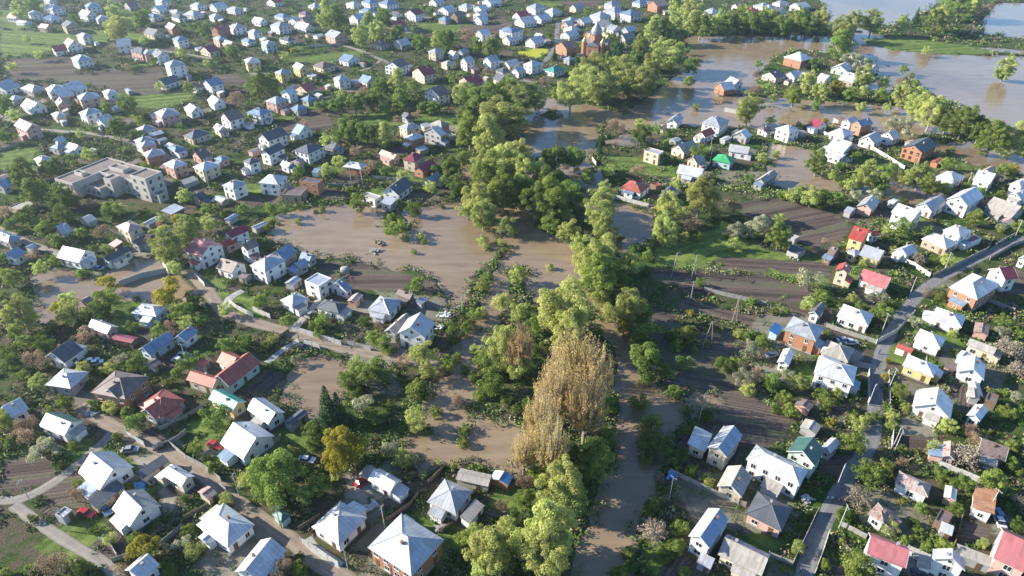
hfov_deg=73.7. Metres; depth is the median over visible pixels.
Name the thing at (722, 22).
distant shrubbery
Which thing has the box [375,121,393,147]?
leafy tree
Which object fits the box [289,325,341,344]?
slab fence
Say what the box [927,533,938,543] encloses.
shrub
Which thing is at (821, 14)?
leafy tree
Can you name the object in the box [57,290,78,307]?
leafy tree
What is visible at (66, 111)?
shed
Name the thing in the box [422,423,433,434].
shrub
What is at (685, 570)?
shrub
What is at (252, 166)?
house
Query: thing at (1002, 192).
shrub
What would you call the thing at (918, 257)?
bare tree
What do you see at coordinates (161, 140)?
shed
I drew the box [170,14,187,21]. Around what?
house
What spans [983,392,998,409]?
shed
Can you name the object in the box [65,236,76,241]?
shrub
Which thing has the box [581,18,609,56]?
church
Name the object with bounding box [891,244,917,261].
house
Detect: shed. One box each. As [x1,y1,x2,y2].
[0,173,9,181]
[8,201,37,212]
[15,20,32,25]
[26,244,38,253]
[55,506,75,524]
[59,120,67,126]
[61,108,69,115]
[80,214,97,226]
[80,296,93,307]
[87,479,125,513]
[107,98,117,104]
[109,239,122,250]
[110,105,121,112]
[110,333,138,348]
[124,88,132,94]
[136,454,168,482]
[142,216,160,229]
[145,358,161,372]
[148,130,163,138]
[149,113,156,120]
[156,137,167,144]
[159,164,165,173]
[163,142,173,151]
[180,176,198,188]
[185,74,192,80]
[195,359,209,372]
[198,485,217,504]
[213,195,229,206]
[216,90,224,97]
[224,213,238,224]
[237,272,251,283]
[243,121,254,129]
[248,147,261,155]
[251,221,267,233]
[268,30,274,35]
[272,508,290,527]
[280,108,290,115]
[283,409,308,431]
[285,276,301,289]
[307,73,316,80]
[311,167,323,176]
[313,33,323,39]
[313,93,322,99]
[324,84,330,90]
[347,292,362,307]
[350,79,360,87]
[358,465,375,483]
[359,62,366,66]
[404,26,411,30]
[415,145,428,153]
[416,296,426,309]
[420,122,430,130]
[446,133,455,140]
[456,468,491,491]
[460,499,484,527]
[471,67,479,73]
[483,76,490,80]
[491,470,512,490]
[544,38,551,44]
[650,182,661,191]
[658,124,667,132]
[669,137,681,145]
[697,552,714,573]
[719,136,730,144]
[731,129,740,135]
[784,79,792,84]
[786,244,806,257]
[787,234,799,244]
[795,398,813,415]
[797,130,806,137]
[799,419,820,436]
[833,116,844,124]
[843,206,856,217]
[887,198,899,208]
[895,343,913,357]
[930,157,943,167]
[931,508,952,529]
[938,521,953,540]
[942,485,956,504]
[943,361,955,374]
[955,350,969,363]
[955,543,992,572]
[966,387,979,404]
[972,322,989,340]
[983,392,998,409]
[997,218,1014,229]
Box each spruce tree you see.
[313,385,344,430]
[328,392,352,429]
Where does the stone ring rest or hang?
on the ground at (754, 420)
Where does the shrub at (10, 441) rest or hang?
on the ground at (754, 420)
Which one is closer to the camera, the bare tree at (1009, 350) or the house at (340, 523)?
the house at (340, 523)
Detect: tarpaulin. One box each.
[134,480,146,489]
[666,470,677,480]
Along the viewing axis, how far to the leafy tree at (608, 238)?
238.53 m
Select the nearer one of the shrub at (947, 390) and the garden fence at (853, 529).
the garden fence at (853, 529)
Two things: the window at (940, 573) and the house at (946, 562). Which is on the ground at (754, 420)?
the house at (946, 562)
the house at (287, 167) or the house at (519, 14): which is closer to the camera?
the house at (287, 167)
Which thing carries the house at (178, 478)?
on the ground at (754, 420)
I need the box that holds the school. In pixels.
[54,157,168,202]
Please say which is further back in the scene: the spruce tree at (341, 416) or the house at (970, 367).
the house at (970, 367)
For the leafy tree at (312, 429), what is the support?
on the floodwater
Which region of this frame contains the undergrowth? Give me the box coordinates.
[0,0,1023,575]
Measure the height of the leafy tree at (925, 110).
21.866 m
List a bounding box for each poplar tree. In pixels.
[504,321,534,376]
[511,427,536,475]
[521,380,563,453]
[530,408,570,480]
[533,347,578,421]
[547,324,599,389]
[563,362,609,443]
[573,335,615,405]
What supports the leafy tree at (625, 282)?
on the floodwater
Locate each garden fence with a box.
[0,145,11,150]
[110,553,129,562]
[157,523,181,549]
[158,402,204,430]
[163,429,186,442]
[169,441,221,480]
[182,502,209,518]
[217,481,226,491]
[261,328,289,350]
[273,434,281,443]
[297,513,319,530]
[325,178,362,186]
[346,340,370,350]
[373,176,423,185]
[386,490,418,521]
[427,462,446,483]
[441,521,453,533]
[671,468,746,506]
[704,287,766,304]
[768,551,793,565]
[794,507,819,560]
[825,322,878,343]
[840,521,867,538]
[888,369,890,410]
[932,239,993,276]
[954,514,962,543]
[988,298,1014,310]
[989,240,1023,259]
[994,233,1014,246]
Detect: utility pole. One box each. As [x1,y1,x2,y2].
[16,479,31,502]
[54,509,69,531]
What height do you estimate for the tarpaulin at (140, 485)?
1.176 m
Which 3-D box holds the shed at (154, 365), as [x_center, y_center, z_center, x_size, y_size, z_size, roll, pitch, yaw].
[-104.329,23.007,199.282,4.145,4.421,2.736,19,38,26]
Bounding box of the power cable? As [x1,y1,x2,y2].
[74,507,261,511]
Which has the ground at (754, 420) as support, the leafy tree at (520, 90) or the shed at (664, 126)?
the shed at (664, 126)
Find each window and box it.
[18,414,25,419]
[122,473,129,481]
[143,516,150,523]
[343,537,349,546]
[693,548,700,555]
[695,541,702,548]
[725,560,732,566]
[750,463,755,469]
[750,519,757,525]
[761,469,768,475]
[774,475,780,482]
[784,489,790,495]
[786,481,793,488]
[790,455,796,461]
[802,461,809,468]
[870,519,877,526]
[876,567,884,574]
[879,560,888,566]
[904,490,913,497]
[937,571,947,575]
[941,564,951,571]
[967,418,975,424]
[976,512,983,518]
[997,572,1007,575]
[1001,564,1012,572]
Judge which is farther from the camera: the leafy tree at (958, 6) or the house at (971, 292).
the leafy tree at (958, 6)
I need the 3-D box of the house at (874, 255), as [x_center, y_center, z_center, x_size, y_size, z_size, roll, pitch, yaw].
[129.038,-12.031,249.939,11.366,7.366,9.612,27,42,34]
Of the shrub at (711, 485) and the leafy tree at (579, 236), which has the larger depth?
the leafy tree at (579, 236)
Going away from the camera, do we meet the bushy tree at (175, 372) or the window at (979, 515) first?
the window at (979, 515)
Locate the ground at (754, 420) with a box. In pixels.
[0,0,1023,575]
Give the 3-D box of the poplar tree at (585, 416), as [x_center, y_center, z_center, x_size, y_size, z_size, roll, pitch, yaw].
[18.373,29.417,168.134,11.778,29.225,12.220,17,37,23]
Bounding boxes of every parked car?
[75,507,95,518]
[83,357,99,360]
[85,405,99,416]
[90,359,103,366]
[91,265,105,270]
[100,504,113,516]
[120,445,139,453]
[152,441,170,450]
[171,356,183,363]
[176,351,191,358]
[206,439,222,449]
[295,343,309,350]
[298,455,315,463]
[304,310,316,317]
[353,477,370,487]
[764,351,779,358]
[836,337,849,342]
[844,339,859,344]
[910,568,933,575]
[992,513,1006,528]
[995,507,1007,523]
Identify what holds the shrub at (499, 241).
on the ground at (754, 420)
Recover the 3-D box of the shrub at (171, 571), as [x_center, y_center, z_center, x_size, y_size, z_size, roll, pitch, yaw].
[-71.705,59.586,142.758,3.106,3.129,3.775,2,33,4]
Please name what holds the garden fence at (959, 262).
on the ground at (754, 420)
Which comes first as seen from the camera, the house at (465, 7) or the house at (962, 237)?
the house at (962, 237)
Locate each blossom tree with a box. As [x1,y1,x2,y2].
[25,436,64,462]
[352,394,373,412]
[722,221,746,237]
[732,366,756,386]
[739,338,764,357]
[740,220,763,237]
[751,214,770,229]
[796,266,824,290]
[840,52,864,67]
[866,291,888,306]
[884,116,914,136]
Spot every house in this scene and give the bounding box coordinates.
[0,79,21,94]
[0,178,12,193]
[0,230,21,248]
[1,397,29,423]
[4,247,25,265]
[6,13,23,21]
[9,95,23,104]
[14,118,43,140]
[20,84,46,96]
[20,98,47,115]
[28,10,42,21]
[34,155,49,165]
[38,23,53,32]
[39,412,87,443]
[43,14,63,23]
[44,0,56,4]
[44,4,66,15]
[45,84,64,101]
[45,339,87,368]
[45,368,90,395]
[49,142,66,154]
[51,44,67,55]
[51,111,66,122]
[53,86,74,100]
[53,136,66,144]
[54,222,72,240]
[55,97,70,111]
[57,246,96,268]
[61,20,80,33]
[63,38,82,52]
[63,80,87,95]
[64,143,81,154]
[71,54,94,69]
[76,32,93,44]
[77,91,100,108]
[77,450,134,499]
[79,9,95,21]
[79,107,101,124]
[84,2,101,13]
[88,319,117,340]
[90,370,152,412]
[93,114,112,130]
[94,15,109,23]
[102,88,117,98]
[102,245,132,268]
[109,489,161,535]
[115,38,131,53]
[115,220,144,243]
[124,1,138,10]
[125,554,160,575]
[130,46,145,60]
[131,232,153,251]
[131,303,167,327]
[133,135,154,152]
[136,124,155,135]
[137,388,185,424]
[138,140,156,154]
[138,331,174,359]
[143,27,163,38]
[143,49,152,61]
[143,148,166,167]
[148,14,161,21]
[151,5,166,13]
[152,48,169,64]
[154,108,182,126]
[154,464,195,493]
[155,0,170,7]
[157,75,179,89]
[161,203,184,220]
[163,159,188,178]
[164,60,187,78]
[165,22,181,35]
[168,145,187,157]
[170,9,182,15]
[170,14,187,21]
[172,36,189,48]
[174,325,198,347]
[182,10,203,19]
[183,129,210,144]
[184,238,224,270]
[185,103,203,118]
[186,351,259,394]
[189,2,206,10]
[192,82,204,92]
[192,147,212,162]
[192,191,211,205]
[193,160,220,181]
[196,503,254,554]
[199,44,219,56]
[202,77,224,94]
[207,95,225,109]
[208,389,246,418]
[209,2,227,11]
[209,13,223,21]
[210,24,230,36]
[212,35,227,47]
[213,123,229,137]
[214,155,229,167]
[216,258,245,278]
[217,421,274,466]
[220,109,243,129]
[220,224,249,249]
[221,179,247,199]
[221,237,241,252]
[222,40,236,46]
[226,6,243,14]
[229,23,246,35]
[235,538,286,575]
[239,239,261,263]
[240,156,260,175]
[241,38,256,46]
[244,57,261,71]
[246,107,272,124]
[247,29,262,39]
[247,398,284,430]
[249,254,286,283]
[252,17,266,26]
[257,127,287,149]
[259,173,290,195]
[260,142,287,165]
[261,40,277,53]
[265,96,289,112]
[266,0,282,6]
[270,21,291,34]
[272,243,297,265]
[274,13,290,21]
[274,68,293,82]
[280,36,295,44]
[280,87,297,103]
[280,160,297,172]
[280,291,308,316]
[282,187,307,202]
[287,16,299,24]
[287,258,308,276]
[289,124,312,140]
[290,104,307,115]
[290,159,304,171]
[292,62,308,77]
[293,143,326,163]
[294,22,313,32]
[294,82,316,95]
[298,11,312,17]
[298,16,312,24]
[299,177,324,194]
[299,252,315,267]
[300,95,316,105]
[304,273,331,299]
[308,3,321,9]
[312,61,335,72]
[312,500,366,551]
[316,299,351,322]
[324,141,343,155]
[325,29,347,43]
[330,277,352,298]
[333,75,350,88]
[339,54,359,65]
[343,162,367,174]
[346,1,361,9]
[349,12,364,26]
[358,74,375,87]
[359,7,375,13]
[361,0,378,9]
[364,192,381,207]
[367,295,401,323]
[367,513,443,575]
[368,468,409,503]
[370,39,390,49]
[379,0,398,10]
[379,150,399,165]
[380,196,397,211]
[383,176,412,200]
[384,313,410,341]
[385,58,408,75]
[388,19,405,28]
[389,11,402,19]
[393,38,410,49]
[396,289,415,309]
[398,312,434,349]
[399,122,420,138]
[401,112,413,123]
[402,132,424,150]
[402,152,436,177]
[405,8,423,21]
[411,65,436,83]
[423,125,449,147]
[423,172,445,187]
[425,84,450,104]
[427,478,472,524]
[428,48,443,60]
[429,0,444,6]
[430,119,448,132]
[438,5,456,15]
[439,16,451,24]
[441,60,456,69]
[448,50,458,59]
[450,10,464,23]
[457,48,469,57]
[458,3,473,11]
[459,74,483,86]
[460,56,474,70]
[473,10,488,17]
[473,14,488,24]
[474,4,488,12]
[476,29,490,41]
[482,0,501,6]
[483,55,499,69]
[492,73,505,83]
[496,67,509,74]
[500,26,510,37]
[502,27,522,41]
[502,35,518,45]
[503,59,519,70]
[511,66,525,77]
[512,10,529,19]
[515,16,536,27]
[523,60,542,74]
[525,35,544,47]
[527,3,546,14]
[533,33,544,38]
[534,13,551,23]
[543,8,561,16]
[545,65,565,76]
[555,40,577,56]
[561,17,576,23]
[561,20,573,27]
[561,30,579,39]
[563,26,580,32]
[564,56,574,64]
[569,3,584,12]
[576,17,593,26]
[584,30,590,37]
[589,11,611,23]
[598,19,614,30]
[603,6,623,19]
[604,0,621,8]
[606,24,621,33]
[620,9,641,22]
[620,32,635,43]
[620,180,649,199]
[621,25,635,34]
[632,0,647,7]
[643,147,663,164]
[647,0,668,12]
[659,185,678,197]
[666,113,683,128]
[671,140,697,158]
[676,164,704,183]
[686,154,708,169]
[687,425,741,470]
[688,508,728,557]
[693,127,714,142]
[700,8,722,19]
[701,116,729,136]
[712,153,735,169]
[714,81,735,95]
[717,465,751,504]
[718,534,769,575]
[725,76,742,90]
[728,144,752,160]
[731,2,744,9]
[733,128,751,143]
[745,491,791,538]
[746,444,808,499]
[748,7,760,14]
[753,2,768,10]
[753,170,777,189]
[757,126,772,136]
[761,69,784,83]
[764,4,775,9]
[768,316,824,354]
[772,0,788,7]
[773,6,786,14]
[774,125,799,142]
[776,348,794,371]
[783,52,811,68]
[784,70,801,82]
[786,436,840,479]
[790,2,810,11]
[806,118,827,133]
[808,302,825,323]
[811,356,860,398]
[817,73,831,84]
[817,137,855,163]
[820,339,853,363]
[821,246,839,264]
[828,127,854,141]
[830,62,854,74]
[833,262,853,288]
[836,304,873,333]
[838,71,857,86]
[841,116,857,129]
[846,225,879,250]
[846,244,885,267]
[850,118,872,135]
[856,53,879,63]
[856,195,879,216]
[857,269,891,293]
[858,131,882,149]
[860,62,879,73]
[862,532,909,575]
[867,502,901,535]
[881,129,900,144]
[889,203,922,230]
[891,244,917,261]
[893,470,931,504]
[900,137,937,162]
[901,354,943,384]
[911,387,953,427]
[912,329,945,355]
[916,195,946,217]
[917,548,964,575]
[920,233,957,255]
[922,307,965,331]
[927,441,954,463]
[935,171,964,187]
[942,224,981,249]
[943,187,983,217]
[946,273,999,311]
[955,354,985,383]
[964,404,987,427]
[966,338,1001,364]
[969,482,996,522]
[970,165,996,193]
[975,438,1008,470]
[984,196,1023,220]
[986,265,1018,292]
[986,527,1023,575]
[1006,178,1023,195]
[1007,189,1023,204]
[1016,255,1023,268]
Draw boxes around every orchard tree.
[6,424,36,445]
[13,414,39,431]
[21,350,44,365]
[27,545,71,575]
[60,484,85,502]
[72,324,95,344]
[93,224,109,239]
[226,91,241,107]
[272,556,292,575]
[355,87,369,95]
[451,392,465,407]
[457,28,476,45]
[605,118,625,138]
[630,164,645,178]
[725,200,742,214]
[748,85,761,96]
[749,365,765,382]
[964,428,986,450]
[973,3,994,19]
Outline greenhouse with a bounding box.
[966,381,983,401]
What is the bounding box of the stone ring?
[433,523,446,531]
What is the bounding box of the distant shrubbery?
[0,0,1023,505]
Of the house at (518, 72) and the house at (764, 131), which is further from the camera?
the house at (518, 72)
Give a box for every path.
[222,289,243,310]
[264,339,300,363]
[293,298,321,327]
[304,536,344,568]
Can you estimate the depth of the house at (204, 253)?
246.22 m
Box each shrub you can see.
[0,289,10,303]
[0,435,16,446]
[0,567,12,575]
[6,326,24,339]
[7,394,25,401]
[16,368,30,379]
[22,564,36,574]
[26,513,40,523]
[33,329,46,340]
[40,404,54,418]
[43,319,58,331]
[47,255,60,266]
[55,460,63,468]
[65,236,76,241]
[66,441,77,449]
[69,560,86,575]
[71,479,85,488]
[73,318,86,331]
[75,268,88,278]
[85,380,97,389]
[85,399,100,410]
[87,245,99,251]
[87,562,96,571]
[88,524,98,535]
[97,359,116,375]
[100,531,117,546]
[101,400,117,414]
[102,246,114,253]
[109,562,126,575]
[110,431,124,441]
[112,353,126,364]
[120,406,134,419]
[124,321,139,331]
[126,530,140,543]
[130,111,138,119]
[137,207,150,215]
[139,161,151,167]
[155,220,163,226]
[160,542,170,553]
[160,556,174,569]
[162,378,174,387]
[162,564,179,575]
[164,319,178,328]
[169,534,191,554]
[178,493,188,501]
[179,522,194,535]
[183,541,207,561]
[186,441,202,455]
[190,212,198,218]
[200,453,209,462]
[208,462,220,474]
[212,203,221,211]
[218,490,232,505]
[219,212,227,217]
[259,341,272,352]
[262,222,271,231]
[267,333,279,343]
[286,445,300,456]
[287,559,307,575]
[290,354,304,365]
[292,217,301,223]
[295,550,304,558]
[303,464,322,479]
[304,435,318,449]
[308,320,320,331]
[313,327,324,338]
[318,205,324,211]
[329,474,339,481]
[345,186,353,192]
[356,315,369,325]
[374,321,383,330]
[379,442,398,457]
[380,343,393,355]
[382,219,389,226]
[385,400,394,408]
[386,212,396,221]
[396,199,404,204]
[397,352,411,363]
[402,231,409,238]
[405,472,414,481]
[415,231,423,239]
[419,471,427,480]
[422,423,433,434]
[429,404,443,419]
[436,368,445,376]
[450,462,456,469]
[452,352,461,362]
[458,423,469,435]
[459,363,471,375]
[459,436,469,448]
[460,320,472,331]
[463,522,482,535]
[467,369,481,383]
[468,343,479,355]
[473,278,489,291]
[474,389,486,399]
[477,234,488,246]
[477,306,488,317]
[482,242,489,250]
[495,499,509,514]
[497,238,506,246]
[497,516,515,535]
[500,394,513,407]
[510,403,520,413]
[510,508,526,526]
[515,471,532,489]
[518,395,534,409]
[527,464,545,481]
[545,263,553,270]
[572,498,589,519]
[592,325,604,337]
[606,565,629,575]
[613,234,624,244]
[619,545,637,562]
[624,561,638,572]
[638,449,654,466]
[641,265,652,274]
[642,495,663,516]
[655,482,670,494]
[656,547,673,564]
[663,327,676,340]
[664,538,687,558]
[665,384,681,397]
[666,369,675,378]
[670,338,683,352]
[670,518,691,535]
[677,566,691,575]
[678,230,689,240]
[679,403,691,414]
[683,422,699,434]
[684,463,699,480]
[686,310,693,315]
[691,103,700,110]
[691,231,704,241]
[691,344,698,351]
[695,277,705,287]
[695,410,714,422]
[699,471,712,482]
[703,320,715,330]
[703,477,715,488]
[714,326,723,331]
[730,356,741,370]
[732,328,742,337]
[738,383,756,396]
[741,330,753,340]
[748,295,758,305]
[755,331,769,346]
[765,221,774,227]
[770,306,778,314]
[771,149,781,157]
[771,402,783,414]
[774,389,791,403]
[778,190,787,199]
[779,565,788,572]
[781,306,789,313]
[781,367,794,376]
[791,539,804,554]
[803,512,812,522]
[810,387,829,398]
[812,401,822,410]
[819,558,831,571]
[825,418,834,427]
[830,387,843,400]
[833,298,845,305]
[835,507,854,521]
[837,538,846,546]
[846,291,859,303]
[846,409,859,419]
[851,415,870,429]
[855,299,867,309]
[858,258,869,265]
[863,412,874,425]
[871,410,882,420]
[875,457,894,476]
[880,373,888,380]
[880,515,901,536]
[882,402,893,410]
[883,419,896,430]
[885,408,900,421]
[888,245,896,253]
[891,299,902,308]
[896,456,908,466]
[897,443,907,454]
[898,197,909,204]
[899,403,911,414]
[900,534,913,544]
[906,518,921,527]
[908,527,925,541]
[911,447,921,455]
[914,500,929,513]
[919,538,932,551]
[921,225,934,234]
[922,286,934,297]
[924,439,941,454]
[925,358,937,364]
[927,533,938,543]
[928,254,939,263]
[933,291,945,301]
[933,466,948,478]
[934,537,954,549]
[936,383,956,393]
[936,417,959,433]
[936,473,954,488]
[945,147,956,155]
[946,501,964,516]
[947,329,958,336]
[951,349,959,356]
[960,423,978,437]
[962,180,971,187]
[976,537,989,549]
[986,387,995,393]
[989,412,1000,420]
[994,326,1011,337]
[995,223,1007,232]
[995,404,1010,414]
[996,187,1007,196]
[1001,389,1010,396]
[1001,452,1019,470]
[1003,408,1021,420]
[1004,439,1019,452]
[1009,515,1023,531]
[1010,390,1023,401]
[1010,465,1023,475]
[1011,326,1023,338]
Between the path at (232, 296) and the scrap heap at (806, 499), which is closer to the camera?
the scrap heap at (806, 499)
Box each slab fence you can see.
[98,537,117,555]
[118,267,166,285]
[125,430,145,446]
[194,273,204,285]
[228,298,253,316]
[252,306,270,318]
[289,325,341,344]
[299,537,338,566]
[303,339,319,348]
[306,43,340,47]
[579,184,648,206]
[724,107,735,113]
[814,529,830,573]
[868,368,869,402]
[872,147,905,168]
[876,311,914,343]
[891,429,894,448]
[905,259,930,276]
[908,545,931,555]
[938,460,979,480]
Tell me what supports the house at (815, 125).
on the ground at (754, 420)
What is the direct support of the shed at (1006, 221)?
on the ground at (754, 420)
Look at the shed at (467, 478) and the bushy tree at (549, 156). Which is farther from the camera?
the bushy tree at (549, 156)
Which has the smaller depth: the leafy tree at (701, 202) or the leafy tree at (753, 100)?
the leafy tree at (701, 202)
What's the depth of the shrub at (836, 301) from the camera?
225.19 m
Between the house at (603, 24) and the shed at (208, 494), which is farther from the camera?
the house at (603, 24)
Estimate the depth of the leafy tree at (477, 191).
271.05 m
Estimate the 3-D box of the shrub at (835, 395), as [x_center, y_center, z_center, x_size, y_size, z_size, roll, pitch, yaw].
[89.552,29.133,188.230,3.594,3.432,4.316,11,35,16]
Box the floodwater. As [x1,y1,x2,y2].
[28,0,1023,575]
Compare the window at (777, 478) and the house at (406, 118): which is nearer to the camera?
the window at (777, 478)
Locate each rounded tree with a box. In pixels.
[48,298,63,314]
[95,275,121,295]
[123,533,160,560]
[152,283,182,307]
[320,425,368,475]
[617,319,633,337]
[828,80,845,94]
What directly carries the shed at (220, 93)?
on the ground at (754, 420)
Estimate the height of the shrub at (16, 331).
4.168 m
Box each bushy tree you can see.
[0,129,18,143]
[0,344,19,358]
[0,352,23,369]
[2,217,22,231]
[12,204,38,226]
[32,335,54,350]
[37,157,63,179]
[52,203,79,222]
[93,305,111,318]
[100,204,121,219]
[116,95,137,116]
[123,412,147,432]
[169,365,187,381]
[175,352,198,371]
[185,290,203,305]
[197,401,229,428]
[236,334,251,349]
[251,480,274,502]
[337,118,356,143]
[345,91,367,116]
[346,385,362,399]
[354,123,377,147]
[362,93,378,112]
[362,407,387,425]
[368,355,397,383]
[403,201,421,215]
[435,28,454,52]
[439,170,454,184]
[441,156,460,175]
[444,321,462,342]
[446,179,463,194]
[455,150,471,164]
[459,81,476,106]
[467,81,504,106]
[475,372,503,396]
[481,359,502,374]
[491,543,514,574]
[505,102,524,124]
[524,312,546,332]
[531,341,547,355]
[538,164,567,186]
[541,145,567,169]
[558,179,584,212]
[563,440,579,459]
[565,145,586,171]
[573,234,592,248]
[613,261,622,275]
[628,393,652,412]
[629,333,648,345]
[629,341,661,376]
[630,322,665,346]
[631,124,652,146]
[635,430,664,454]
[637,367,657,385]
[646,68,658,78]
[651,232,667,245]
[654,362,670,377]
[657,434,677,456]
[666,448,690,471]
[690,144,709,157]
[713,356,733,373]
[742,10,769,35]
[764,372,781,392]
[793,11,820,38]
[816,188,834,208]
[817,392,841,412]
[832,171,851,186]
[848,146,863,160]
[870,180,889,194]
[888,216,916,238]
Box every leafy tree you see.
[0,268,20,287]
[0,293,41,331]
[0,408,15,429]
[9,155,37,179]
[19,178,51,207]
[25,371,48,389]
[33,219,56,238]
[49,182,74,209]
[53,393,75,411]
[54,298,90,324]
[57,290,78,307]
[74,360,92,373]
[87,287,123,313]
[102,13,135,40]
[105,118,128,140]
[125,352,143,370]
[146,223,184,264]
[167,301,193,322]
[173,213,202,247]
[199,213,215,231]
[215,338,235,351]
[236,467,259,488]
[245,447,307,510]
[249,69,273,97]
[289,485,313,505]
[300,419,322,439]
[305,473,331,497]
[325,4,346,30]
[336,371,356,391]
[345,354,365,375]
[348,192,371,212]
[355,358,380,384]
[360,10,376,38]
[366,77,390,103]
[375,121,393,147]
[387,67,407,99]
[391,447,416,467]
[404,404,426,433]
[405,378,424,398]
[407,340,438,364]
[419,359,438,380]
[451,528,472,552]
[454,198,472,219]
[455,110,487,150]
[456,101,480,129]
[461,182,489,218]
[462,524,511,575]
[466,149,495,183]
[470,160,498,192]
[470,198,496,230]
[470,552,496,575]
[472,113,506,154]
[472,349,491,370]
[478,94,533,137]
[478,324,515,372]
[481,35,500,55]
[482,142,523,177]
[486,167,523,214]
[490,292,513,312]
[491,354,514,371]
[492,73,521,103]
[496,215,518,236]
[500,77,538,109]
[501,350,533,378]
[502,138,534,170]
[507,525,530,559]
[508,173,533,208]
[508,264,528,282]
[509,301,530,322]
[510,152,541,185]
[513,488,536,509]
[517,180,548,221]
[519,516,571,575]
[524,305,538,320]
[524,498,577,554]
[531,157,545,180]
[534,176,572,218]
[534,454,583,512]
[536,273,595,329]
[537,211,560,234]
[537,311,559,333]
[550,486,588,516]
[551,307,587,351]
[556,75,584,112]
[556,219,581,241]
[569,63,595,98]
[569,232,588,249]
[571,234,613,279]
[572,435,615,483]
[577,252,618,299]
[577,462,592,483]
[578,51,606,76]
[580,66,621,104]
[583,186,618,226]
[586,285,610,307]
[589,231,618,260]
[592,211,619,242]
[595,427,619,447]
[596,397,617,413]
[602,302,615,323]
[603,55,621,85]
[609,54,636,90]
[613,287,648,322]
[615,277,634,294]
[616,250,645,273]
[617,74,636,98]
[623,61,657,98]
[623,316,642,338]
[632,33,649,54]
[636,299,654,324]
[636,413,663,436]
[643,14,663,43]
[644,49,661,70]
[648,190,683,226]
[649,39,685,69]
[652,210,680,247]
[653,16,673,39]
[672,325,699,346]
[680,0,705,19]
[682,174,722,216]
[689,11,711,39]
[729,3,748,31]
[735,90,765,125]
[762,8,785,36]
[763,221,794,250]
[778,9,800,36]
[781,401,800,417]
[783,83,805,106]
[790,372,810,390]
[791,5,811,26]
[798,69,816,95]
[801,184,825,207]
[804,147,827,175]
[810,80,830,105]
[814,6,831,34]
[825,29,852,60]
[827,14,855,39]
[840,430,869,455]
[842,547,876,575]
[845,9,865,33]
[849,457,890,490]
[851,159,878,189]
[853,63,873,89]
[862,8,884,36]
[868,303,893,321]
[877,163,897,178]
[891,80,913,108]
[891,382,911,399]
[897,169,913,185]
[904,86,935,122]
[905,160,932,189]
[914,94,948,131]
[919,175,942,196]
[921,8,946,36]
[930,4,955,30]
[937,107,961,134]
[946,104,981,138]
[947,0,973,21]
[949,474,976,496]
[965,209,984,225]
[968,114,991,143]
[971,120,1011,156]
[976,468,1009,496]
[992,56,1019,81]
[993,313,1016,331]
[1000,120,1023,154]
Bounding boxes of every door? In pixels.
[68,512,74,520]
[233,542,238,550]
[702,567,707,573]
[767,527,772,534]
[942,534,949,540]
[974,563,981,570]
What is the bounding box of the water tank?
[340,266,349,274]
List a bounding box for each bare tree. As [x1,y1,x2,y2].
[637,515,667,548]
[676,208,703,235]
[844,481,874,510]
[911,252,926,264]
[949,441,983,472]
[977,198,990,210]
[993,335,1023,360]
[1005,360,1023,376]
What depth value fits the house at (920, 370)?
194.76 m
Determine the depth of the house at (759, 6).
616.70 m
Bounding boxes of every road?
[0,114,177,159]
[0,226,59,255]
[0,431,114,504]
[8,502,126,575]
[73,402,356,575]
[132,47,211,58]
[173,290,200,305]
[181,268,442,371]
[340,44,388,63]
[359,60,380,70]
[540,21,559,64]
[794,236,1023,575]
[848,358,877,369]
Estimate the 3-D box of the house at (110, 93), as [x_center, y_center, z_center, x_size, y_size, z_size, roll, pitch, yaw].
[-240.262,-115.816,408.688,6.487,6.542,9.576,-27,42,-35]
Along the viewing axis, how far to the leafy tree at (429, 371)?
193.01 m
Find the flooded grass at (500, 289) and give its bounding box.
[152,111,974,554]
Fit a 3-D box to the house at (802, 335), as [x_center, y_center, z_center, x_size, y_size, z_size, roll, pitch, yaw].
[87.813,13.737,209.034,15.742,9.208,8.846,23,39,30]
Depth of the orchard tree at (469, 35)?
507.64 m
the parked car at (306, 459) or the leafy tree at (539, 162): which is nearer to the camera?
the parked car at (306, 459)
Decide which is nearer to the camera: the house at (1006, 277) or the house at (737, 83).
the house at (1006, 277)
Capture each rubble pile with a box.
[363,498,379,512]
[909,551,918,560]
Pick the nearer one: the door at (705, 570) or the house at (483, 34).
the door at (705, 570)
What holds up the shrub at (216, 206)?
on the ground at (754, 420)
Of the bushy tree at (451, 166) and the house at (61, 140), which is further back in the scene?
the house at (61, 140)
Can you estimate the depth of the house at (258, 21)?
566.44 m
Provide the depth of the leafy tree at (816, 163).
309.89 m
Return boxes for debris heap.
[370,248,380,254]
[373,239,384,245]
[434,323,443,329]
[436,311,451,317]
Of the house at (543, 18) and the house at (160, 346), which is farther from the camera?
the house at (543, 18)
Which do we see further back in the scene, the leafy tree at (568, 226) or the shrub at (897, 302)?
the leafy tree at (568, 226)
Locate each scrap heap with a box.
[145,474,156,485]
[800,494,815,504]
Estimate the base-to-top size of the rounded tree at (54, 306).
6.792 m
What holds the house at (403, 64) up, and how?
on the ground at (754, 420)
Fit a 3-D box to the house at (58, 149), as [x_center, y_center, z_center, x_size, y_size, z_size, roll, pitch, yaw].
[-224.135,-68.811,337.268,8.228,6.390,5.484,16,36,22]
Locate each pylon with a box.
[671,252,679,276]
[698,393,706,423]
[702,321,715,346]
[731,297,741,323]

